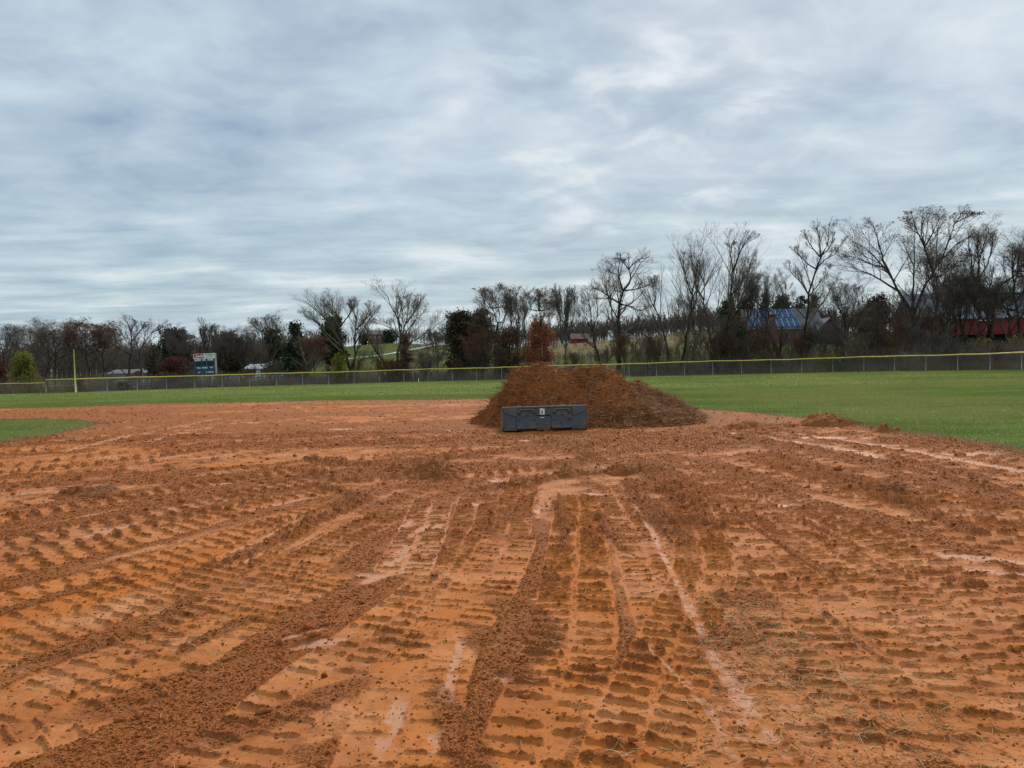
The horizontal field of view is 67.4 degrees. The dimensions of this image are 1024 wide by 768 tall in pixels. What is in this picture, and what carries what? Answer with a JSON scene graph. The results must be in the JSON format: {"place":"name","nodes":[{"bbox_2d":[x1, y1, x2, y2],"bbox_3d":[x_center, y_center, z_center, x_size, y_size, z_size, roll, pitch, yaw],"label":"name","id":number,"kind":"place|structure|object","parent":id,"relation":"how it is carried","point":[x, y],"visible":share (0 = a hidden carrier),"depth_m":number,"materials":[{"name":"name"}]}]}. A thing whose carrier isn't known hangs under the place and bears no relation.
{"place":"outdoors","nodes":[
{"label":"outdoors","id":0,"kind":"place"},
{"bbox_2d":[0,417,107,443],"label":"infield grass","id":1,"kind":"structure","parent":0,"point":[22,427],"depth_m":21.51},
{"bbox_2d":[0,370,1012,399],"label":"outfield grass","id":2,"kind":"structure","parent":0,"point":[358,386],"depth_m":72.99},
{"bbox_2d":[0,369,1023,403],"bbox_3d":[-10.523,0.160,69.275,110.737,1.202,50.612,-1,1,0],"label":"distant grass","id":3,"kind":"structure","parent":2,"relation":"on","point":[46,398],"depth_m":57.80,"materials":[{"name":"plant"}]},
{"bbox_2d":[4,329,1013,393],"bbox_3d":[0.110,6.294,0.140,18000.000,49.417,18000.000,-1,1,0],"label":"ground","id":4,"kind":"structure","parent":0,"point":[391,348],"depth_m":208.72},
{"bbox_2d":[0,323,31,388],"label":"bare tree","id":5,"kind":"object","parent":4,"relation":"on","point":[13,341],"visible":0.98,"depth_m":111.50,"materials":[{"name":"brown plant"}]},
{"bbox_2d":[2,349,44,392],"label":"conifer","id":6,"kind":"object","parent":4,"relation":"on","point":[23,365],"visible":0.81,"depth_m":91.50,"materials":[{"name":"green plant"}]},
{"bbox_2d":[0,315,61,363],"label":"bare tree","id":7,"kind":"object","parent":4,"relation":"on","point":[23,329],"visible":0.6,"depth_m":118.08,"materials":[{"name":"brown plant"}]},
{"bbox_2d":[21,325,78,383],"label":"bare tree","id":8,"kind":"object","parent":4,"relation":"on","point":[49,340],"visible":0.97,"depth_m":107.60,"materials":[{"name":"brown plant"}]},
{"bbox_2d":[24,318,82,385],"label":"bare tree","id":9,"kind":"object","parent":4,"relation":"on","point":[46,327],"visible":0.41,"depth_m":119.62,"materials":[{"name":"brown plant"}]},
{"bbox_2d":[57,316,125,380],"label":"bare tree","id":10,"kind":"object","parent":4,"relation":"on","point":[75,329],"visible":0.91,"depth_m":107.02,"materials":[{"name":"brown plant"}]},
{"bbox_2d":[75,321,128,383],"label":"bare tree","id":11,"kind":"object","parent":4,"relation":"on","point":[102,357],"visible":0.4,"depth_m":111.67,"materials":[{"name":"brown plant"}]},
{"bbox_2d":[100,311,168,382],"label":"bare tree","id":12,"kind":"object","parent":4,"relation":"on","point":[138,337],"visible":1,"depth_m":100.27,"materials":[{"name":"brown plant"}]},
{"bbox_2d":[0,327,325,373],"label":"wood","id":13,"kind":"object","parent":4,"relation":"on","point":[305,334],"visible":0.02,"depth_m":321.16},
{"bbox_2d":[158,322,184,362],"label":"bare tree","id":14,"kind":"object","parent":4,"relation":"on","point":[171,335],"visible":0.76,"depth_m":111.72,"materials":[{"name":"brown plant"}]},
{"bbox_2d":[153,354,191,387],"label":"tree","id":15,"kind":"object","parent":4,"relation":"on","point":[177,365],"visible":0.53,"depth_m":93.39,"materials":[{"name":"brown plant"}]},
{"bbox_2d":[0,335,345,381],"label":"wood","id":16,"kind":"object","parent":4,"relation":"on","point":[63,368],"visible":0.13,"depth_m":173.79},
{"bbox_2d":[151,327,194,377],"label":"evergreen tree","id":17,"kind":"object","parent":4,"relation":"on","point":[166,352],"visible":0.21,"depth_m":120.89,"materials":[{"name":"green plant"}]},
{"bbox_2d":[162,330,210,372],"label":"bare tree","id":18,"kind":"object","parent":4,"relation":"on","point":[186,344],"visible":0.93,"depth_m":109.62,"materials":[{"name":"brown plant"}]},
{"bbox_2d":[193,353,216,387],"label":"scoreboard","id":19,"kind":"object","parent":4,"relation":"on","point":[205,363],"visible":1,"depth_m":91.66,"materials":[{"name":"white paint"}]},
{"bbox_2d":[201,324,251,378],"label":"bare tree","id":20,"kind":"object","parent":4,"relation":"on","point":[215,343],"visible":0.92,"depth_m":109.46,"materials":[{"name":"brown plant"}]},
{"bbox_2d":[213,330,248,380],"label":"evergreen tree","id":21,"kind":"object","parent":4,"relation":"on","point":[235,366],"visible":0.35,"depth_m":124.90,"materials":[{"name":"green plant"}]},
{"bbox_2d":[222,324,275,376],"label":"bare tree","id":22,"kind":"object","parent":4,"relation":"on","point":[248,342],"visible":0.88,"depth_m":111.51,"materials":[{"name":"brown plant"}]},
{"bbox_2d":[237,339,271,373],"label":"bare tree","id":23,"kind":"object","parent":4,"relation":"on","point":[260,357],"visible":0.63,"depth_m":114.92,"materials":[{"name":"brown plant"}]},
{"bbox_2d":[242,307,287,368],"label":"bare tree","id":24,"kind":"object","parent":4,"relation":"on","point":[269,328],"visible":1,"depth_m":107.74,"materials":[{"name":"brown plant"}]},
{"bbox_2d":[255,326,285,378],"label":"evergreen tree","id":25,"kind":"object","parent":4,"relation":"on","point":[277,355],"visible":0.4,"depth_m":129.31,"materials":[{"name":"green plant"}]},
{"bbox_2d":[277,319,317,381],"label":"evergreen tree","id":26,"kind":"object","parent":4,"relation":"on","point":[288,366],"visible":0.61,"depth_m":105.12,"materials":[{"name":"green plant"}]},
{"bbox_2d":[294,333,331,377],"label":"bare tree","id":27,"kind":"object","parent":4,"relation":"on","point":[311,343],"visible":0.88,"depth_m":99.23,"materials":[{"name":"brown plant"}]},
{"bbox_2d":[288,287,360,382],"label":"bare tree","id":28,"kind":"object","parent":4,"relation":"on","point":[326,306],"visible":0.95,"depth_m":94.33,"materials":[{"name":"brown plant"}]},
{"bbox_2d":[317,314,349,373],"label":"evergreen tree","id":29,"kind":"object","parent":4,"relation":"on","point":[327,359],"visible":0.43,"depth_m":123.94,"materials":[{"name":"green plant"}]},
{"bbox_2d":[327,352,350,383],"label":"shrub","id":30,"kind":"object","parent":4,"relation":"on","point":[340,361],"visible":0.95,"depth_m":94.52,"materials":[{"name":"green plant"}]},
{"bbox_2d":[338,298,381,381],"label":"bare tree","id":31,"kind":"object","parent":4,"relation":"on","point":[368,309],"visible":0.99,"depth_m":95.53,"materials":[{"name":"brown plant"}]},
{"bbox_2d":[380,357,400,381],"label":"shrub","id":32,"kind":"object","parent":4,"relation":"on","point":[389,362],"visible":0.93,"depth_m":95.14,"materials":[{"name":"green plant"}]},
{"bbox_2d":[342,327,452,346],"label":"hill wood","id":33,"kind":"object","parent":4,"relation":"on","point":[396,337],"visible":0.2,"depth_m":429.26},
{"bbox_2d":[357,274,450,381],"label":"bare tree","id":34,"kind":"object","parent":4,"relation":"on","point":[398,315],"visible":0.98,"depth_m":97.98,"materials":[{"name":"brown plant"}]},
{"bbox_2d":[390,332,420,381],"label":"beech tree","id":35,"kind":"object","parent":4,"relation":"on","point":[405,353],"visible":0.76,"depth_m":95.67,"materials":[{"name":"brown plant"}]},
{"bbox_2d":[401,342,450,379],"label":"bare tree","id":36,"kind":"object","parent":4,"relation":"on","point":[423,358],"visible":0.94,"depth_m":95.25,"materials":[{"name":"brown plant"}]},
{"bbox_2d":[424,322,448,367],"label":"bare tree","id":37,"kind":"object","parent":4,"relation":"on","point":[433,335],"visible":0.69,"depth_m":109.82,"materials":[{"name":"brown plant"}]},
{"bbox_2d":[441,307,476,376],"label":"evergreen tree","id":38,"kind":"object","parent":4,"relation":"on","point":[457,326],"visible":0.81,"depth_m":99.04,"materials":[{"name":"green plant"}]},
{"bbox_2d":[469,308,497,374],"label":"evergreen tree","id":39,"kind":"object","parent":4,"relation":"on","point":[485,324],"visible":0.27,"depth_m":102.37,"materials":[{"name":"green plant"}]},
{"bbox_2d":[460,324,509,379],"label":"bare tree","id":40,"kind":"object","parent":4,"relation":"on","point":[484,338],"visible":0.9,"depth_m":93.80,"materials":[{"name":"brown plant"}]},
{"bbox_2d":[464,282,524,378],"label":"bare tree","id":41,"kind":"object","parent":4,"relation":"on","point":[481,292],"visible":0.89,"depth_m":93.57,"materials":[{"name":"brown plant"}]},
{"bbox_2d":[483,342,515,378],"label":"bare shrub","id":42,"kind":"object","parent":4,"relation":"on","point":[499,351],"visible":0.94,"depth_m":92.40,"materials":[{"name":"brown plant"}]},
{"bbox_2d":[490,326,524,376],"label":"brown tree","id":43,"kind":"object","parent":4,"relation":"on","point":[510,338],"visible":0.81,"depth_m":93.03,"materials":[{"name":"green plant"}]},
{"bbox_2d":[0,337,1023,393],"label":"fence","id":44,"kind":"object","parent":4,"relation":"on","point":[661,366],"visible":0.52,"depth_m":86.74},
{"bbox_2d":[501,286,535,367],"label":"bare tree","id":45,"kind":"object","parent":4,"relation":"on","point":[524,310],"visible":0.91,"depth_m":93.47,"materials":[{"name":"brown plant"}]},
{"bbox_2d":[518,317,558,367],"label":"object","id":46,"kind":"object","parent":4,"relation":"on","point":[533,353],"visible":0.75,"depth_m":92.19,"materials":[{"name":"brown plant"}]},
{"bbox_2d":[516,285,578,356],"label":"bare tree","id":47,"kind":"object","parent":4,"relation":"on","point":[537,300],"visible":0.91,"depth_m":92.36,"materials":[{"name":"brown plant"}]},
{"bbox_2d":[76,352,1023,391],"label":"outfield fence","id":48,"kind":"object","parent":4,"relation":"on","point":[897,356],"visible":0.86,"depth_m":85.91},
{"bbox_2d":[550,284,578,370],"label":"bare tree","id":49,"kind":"object","parent":4,"relation":"on","point":[569,296],"visible":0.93,"depth_m":91.62,"materials":[{"name":"brown plant"}]},
{"bbox_2d":[551,285,612,365],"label":"bare tree","id":50,"kind":"object","parent":4,"relation":"on","point":[582,325],"visible":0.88,"depth_m":91.29,"materials":[{"name":"brown plant"}]},
{"bbox_2d":[463,359,715,428],"bbox_3d":[2.136,0.235,20.605,7.437,1.844,6.587,-1,1,0],"label":"soil mound","id":51,"kind":"object","parent":4,"relation":"on","point":[612,398],"visible":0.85,"depth_m":19.75,"materials":[{"name":"red soil"}]},
{"bbox_2d":[582,247,657,372],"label":"bare tree","id":52,"kind":"object","parent":4,"relation":"on","point":[622,290],"visible":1,"depth_m":89.58,"materials":[{"name":"brown plant"}]},
{"bbox_2d":[608,330,642,376],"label":"bare shrub","id":53,"kind":"object","parent":4,"relation":"on","point":[619,350],"visible":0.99,"depth_m":88.03,"materials":[{"name":"brown plant"}]},
{"bbox_2d":[624,332,673,372],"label":"sapling","id":54,"kind":"object","parent":4,"relation":"on","point":[645,347],"visible":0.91,"depth_m":88.00,"materials":[{"name":"brown plant"}]},
{"bbox_2d":[445,304,857,346],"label":"wood","id":55,"kind":"object","parent":4,"relation":"on","point":[649,328],"visible":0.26,"depth_m":425.92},
{"bbox_2d":[553,338,760,362],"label":"hedge","id":56,"kind":"object","parent":4,"relation":"on","point":[567,355],"visible":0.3,"depth_m":151.49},
{"bbox_2d":[623,223,727,372],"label":"bare tree","id":57,"kind":"object","parent":4,"relation":"on","point":[696,277],"visible":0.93,"depth_m":83.07,"materials":[{"name":"brown plant"}]},
{"bbox_2d":[671,328,705,374],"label":"bare shrub","id":58,"kind":"object","parent":4,"relation":"on","point":[690,347],"visible":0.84,"depth_m":86.51,"materials":[{"name":"brown plant"}]},
{"bbox_2d":[670,290,709,359],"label":"bare tree","id":59,"kind":"object","parent":4,"relation":"on","point":[700,308],"visible":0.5,"depth_m":95.68,"materials":[{"name":"brown plant"}]},
{"bbox_2d":[660,220,776,364],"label":"bare tree","id":60,"kind":"object","parent":4,"relation":"on","point":[747,269],"visible":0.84,"depth_m":82.75,"materials":[{"name":"brown plant"}]},
{"bbox_2d":[689,306,752,371],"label":"bare tree","id":61,"kind":"object","parent":4,"relation":"on","point":[710,325],"visible":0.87,"depth_m":85.81,"materials":[{"name":"brown plant"}]},
{"bbox_2d":[716,319,753,371],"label":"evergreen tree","id":62,"kind":"object","parent":4,"relation":"on","point":[740,332],"visible":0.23,"depth_m":87.07,"materials":[{"name":"green plant"}]},
{"bbox_2d":[713,327,771,367],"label":"bare tree","id":63,"kind":"object","parent":4,"relation":"on","point":[727,347],"visible":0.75,"depth_m":85.06,"materials":[{"name":"brown plant"}]},
{"bbox_2d":[724,261,773,330],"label":"bare tree","id":64,"kind":"object","parent":4,"relation":"on","point":[733,306],"visible":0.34,"depth_m":94.60,"materials":[{"name":"brown plant"}]},
{"bbox_2d":[737,315,781,354],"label":"bare tree","id":65,"kind":"object","parent":4,"relation":"on","point":[757,325],"visible":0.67,"depth_m":87.84,"materials":[{"name":"brown plant"}]},
{"bbox_2d":[727,265,795,346],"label":"bare tree","id":66,"kind":"object","parent":4,"relation":"on","point":[767,293],"visible":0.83,"depth_m":91.45,"materials":[{"name":"brown plant"}]},
{"bbox_2d":[756,335,791,371],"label":"bare shrub","id":67,"kind":"object","parent":4,"relation":"on","point":[775,347],"visible":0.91,"depth_m":83.57,"materials":[{"name":"brown plant"}]},
{"bbox_2d":[739,308,820,343],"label":"farmhouse","id":68,"kind":"object","parent":4,"relation":"on","point":[790,319],"visible":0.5,"depth_m":193.63,"materials":[{"name":"brick"}]},
{"bbox_2d":[768,320,831,363],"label":"bare tree","id":69,"kind":"object","parent":4,"relation":"on","point":[784,336],"visible":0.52,"depth_m":84.72,"materials":[{"name":"brown plant"}]},
{"bbox_2d":[783,332,816,369],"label":"bare shrub","id":70,"kind":"object","parent":4,"relation":"on","point":[806,345],"visible":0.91,"depth_m":82.68,"materials":[{"name":"brown plant"}]},
{"bbox_2d":[781,216,850,363],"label":"bare tree","id":71,"kind":"object","parent":4,"relation":"on","point":[809,298],"visible":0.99,"depth_m":79.31,"materials":[{"name":"brown plant"}]},
{"bbox_2d":[791,317,862,363],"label":"bare tree","id":72,"kind":"object","parent":4,"relation":"on","point":[820,335],"visible":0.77,"depth_m":83.41,"materials":[{"name":"brown plant"}]},
{"bbox_2d":[824,329,855,362],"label":"bare shrub","id":73,"kind":"object","parent":4,"relation":"on","point":[839,343],"visible":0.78,"depth_m":81.64,"materials":[{"name":"brown plant"}]},
{"bbox_2d":[814,272,884,363],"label":"bare tree","id":74,"kind":"object","parent":4,"relation":"on","point":[837,299],"visible":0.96,"depth_m":83.12,"materials":[{"name":"brown plant"}]},
{"bbox_2d":[839,331,871,365],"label":"bare shrub","id":75,"kind":"object","parent":4,"relation":"on","point":[858,340],"visible":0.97,"depth_m":80.40,"materials":[{"name":"brown plant"}]},
{"bbox_2d":[857,292,898,359],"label":"evergreen tree","id":76,"kind":"object","parent":4,"relation":"on","point":[881,298],"visible":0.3,"depth_m":91.34,"materials":[{"name":"green plant"}]},
{"bbox_2d":[836,294,937,355],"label":"bare tree","id":77,"kind":"object","parent":4,"relation":"on","point":[876,319],"visible":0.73,"depth_m":85.59,"materials":[{"name":"brown plant"}]},
{"bbox_2d":[864,316,915,367],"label":"bare shrub","id":78,"kind":"object","parent":4,"relation":"on","point":[894,340],"visible":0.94,"depth_m":77.14,"materials":[{"name":"brown plant"}]},
{"bbox_2d":[824,204,1005,361],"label":"bare tree","id":79,"kind":"object","parent":4,"relation":"on","point":[913,309],"visible":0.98,"depth_m":80.61,"materials":[{"name":"brown plant"}]},
{"bbox_2d":[894,299,950,351],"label":"evergreen tree","id":80,"kind":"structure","parent":4,"relation":"on","point":[904,339],"depth_m":142.48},
{"bbox_2d":[896,234,959,348],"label":"bare tree","id":81,"kind":"object","parent":4,"relation":"on","point":[919,280],"visible":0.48,"depth_m":85.24,"materials":[{"name":"brown plant"}]},
{"bbox_2d":[898,315,959,368],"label":"bare shrub","id":82,"kind":"object","parent":4,"relation":"on","point":[930,337],"visible":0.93,"depth_m":75.08,"materials":[{"name":"brown plant"}]},
{"bbox_2d":[895,306,981,364],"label":"bare tree","id":83,"kind":"object","parent":4,"relation":"on","point":[930,326],"visible":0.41,"depth_m":81.04,"materials":[{"name":"brown plant"}]},
{"bbox_2d":[917,271,983,345],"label":"bare tree","id":84,"kind":"object","parent":4,"relation":"on","point":[937,288],"visible":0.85,"depth_m":79.35,"materials":[{"name":"brown plant"}]},
{"bbox_2d":[933,333,976,363],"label":"bare shrub","id":85,"kind":"object","parent":4,"relation":"on","point":[954,345],"visible":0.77,"depth_m":73.39,"materials":[{"name":"brown plant"}]},
{"bbox_2d":[910,247,1002,359],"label":"bare tree","id":86,"kind":"object","parent":4,"relation":"on","point":[953,266],"visible":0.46,"depth_m":82.96,"materials":[{"name":"brown plant"}]},
{"bbox_2d":[893,292,1023,348],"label":"red barn","id":87,"kind":"structure","parent":4,"relation":"on","point":[999,335],"depth_m":149.34,"materials":[{"name":"metal"}]},
{"bbox_2d":[937,266,998,353],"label":"bare tree","id":88,"kind":"object","parent":4,"relation":"on","point":[965,312],"visible":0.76,"depth_m":79.27,"materials":[{"name":"brown plant"}]},
{"bbox_2d":[950,273,1015,347],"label":"bare tree","id":89,"kind":"object","parent":4,"relation":"on","point":[980,305],"visible":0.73,"depth_m":78.49,"materials":[{"name":"brown plant"}]},
{"bbox_2d":[946,222,1023,348],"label":"bare tree","id":90,"kind":"object","parent":4,"relation":"on","point":[978,248],"visible":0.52,"depth_m":80.96,"materials":[{"name":"brown plant"}]},
{"bbox_2d":[958,232,1023,349],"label":"bare tree","id":91,"kind":"object","parent":4,"relation":"on","point":[1016,253],"visible":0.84,"depth_m":77.71,"materials":[{"name":"brown plant"}]},
{"bbox_2d":[977,268,1023,341],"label":"bare tree","id":92,"kind":"object","parent":4,"relation":"on","point":[1020,300],"visible":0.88,"depth_m":76.84,"materials":[{"name":"brown plant"}]},
{"bbox_2d":[0,399,1023,767],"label":"infield dirt","id":93,"kind":"structure","parent":0,"point":[994,675],"depth_m":5.13,"materials":[{"name":"red soil"}]},
{"bbox_2d":[48,483,121,499],"bbox_3d":[-5.288,1.341,9.550,1.280,0.204,0.960,-1,1,0],"label":"soil heap","id":94,"kind":"object","parent":93,"relation":"on","point":[94,492],"visible":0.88,"depth_m":9.44,"materials":[{"name":"brown soil"}]},
{"bbox_2d":[381,458,483,481],"bbox_3d":[-1.246,1.194,10.687,1.760,0.339,1.320,-1,1,0],"label":"soil heap","id":95,"kind":"object","parent":93,"relation":"on","point":[421,469],"visible":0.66,"depth_m":10.59,"materials":[{"name":"brown soil"}]},
{"bbox_2d":[0,398,1023,767],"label":"soil crumbs","id":96,"kind":"object","parent":93,"relation":"on","point":[322,612],"visible":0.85,"depth_m":5.62,"materials":[{"name":"soil"}]},
{"bbox_2d":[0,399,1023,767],"bbox_3d":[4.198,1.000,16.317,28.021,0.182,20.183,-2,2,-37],"label":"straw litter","id":97,"kind":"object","parent":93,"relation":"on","point":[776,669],"visible":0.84,"depth_m":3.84,"materials":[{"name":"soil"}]},
{"bbox_2d":[500,405,587,431],"bbox_3d":[0.734,0.788,18.079,1.984,0.571,0.844,-2,1,-5],"label":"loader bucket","id":98,"kind":"object","parent":93,"relation":"on","point":[560,417],"visible":1,"depth_m":17.72,"materials":[{"name":"paint"}]},
{"bbox_2d":[602,464,633,475],"bbox_3d":[1.509,1.188,10.533,0.576,0.209,0.490,-1,1,0],"label":"soil heap","id":99,"kind":"object","parent":93,"relation":"on","point":[614,470],"visible":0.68,"depth_m":10.49,"materials":[{"name":"red soil"}]},
{"bbox_2d":[723,420,778,428],"bbox_3d":[5.394,0.950,17.607,1.600,0.250,1.200,-1,1,0],"label":"soil heap","id":100,"kind":"object","parent":93,"relation":"on","point":[747,424],"visible":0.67,"depth_m":17.52,"materials":[{"name":"red soil"}]},
{"bbox_2d":[781,411,869,426],"bbox_3d":[7.241,0.836,17.973,2.162,0.396,1.620,-1,1,0],"label":"soil heap","id":101,"kind":"object","parent":93,"relation":"on","point":[826,419],"visible":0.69,"depth_m":17.73,"materials":[{"name":"red soil"}]},
{"bbox_2d":[870,478,918,494],"bbox_3d":[4.300,1.199,8.632,0.672,0.251,0.504,-1,1,0],"label":"soil heap","id":102,"kind":"object","parent":93,"relation":"on","point":[898,488],"visible":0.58,"depth_m":8.62,"materials":[{"name":"red soil"}]},
{"bbox_2d":[957,568,989,587],"bbox_3d":[3.066,1.320,5.111,0.352,0.145,0.264,-1,1,0],"label":"soil heap","id":103,"kind":"object","parent":93,"relation":"on","point":[968,582],"visible":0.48,"depth_m":5.06,"materials":[{"name":"red soil"}]},
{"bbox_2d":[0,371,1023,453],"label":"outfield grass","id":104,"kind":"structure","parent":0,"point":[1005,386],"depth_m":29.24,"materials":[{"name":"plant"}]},
{"bbox_2d":[0,359,1023,393],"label":"tall dry grass","id":105,"kind":"structure","parent":0,"point":[1003,367],"depth_m":82.48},
{"bbox_2d":[0,0,1023,354],"label":"sky","id":106,"kind":"structure","parent":0,"point":[181,162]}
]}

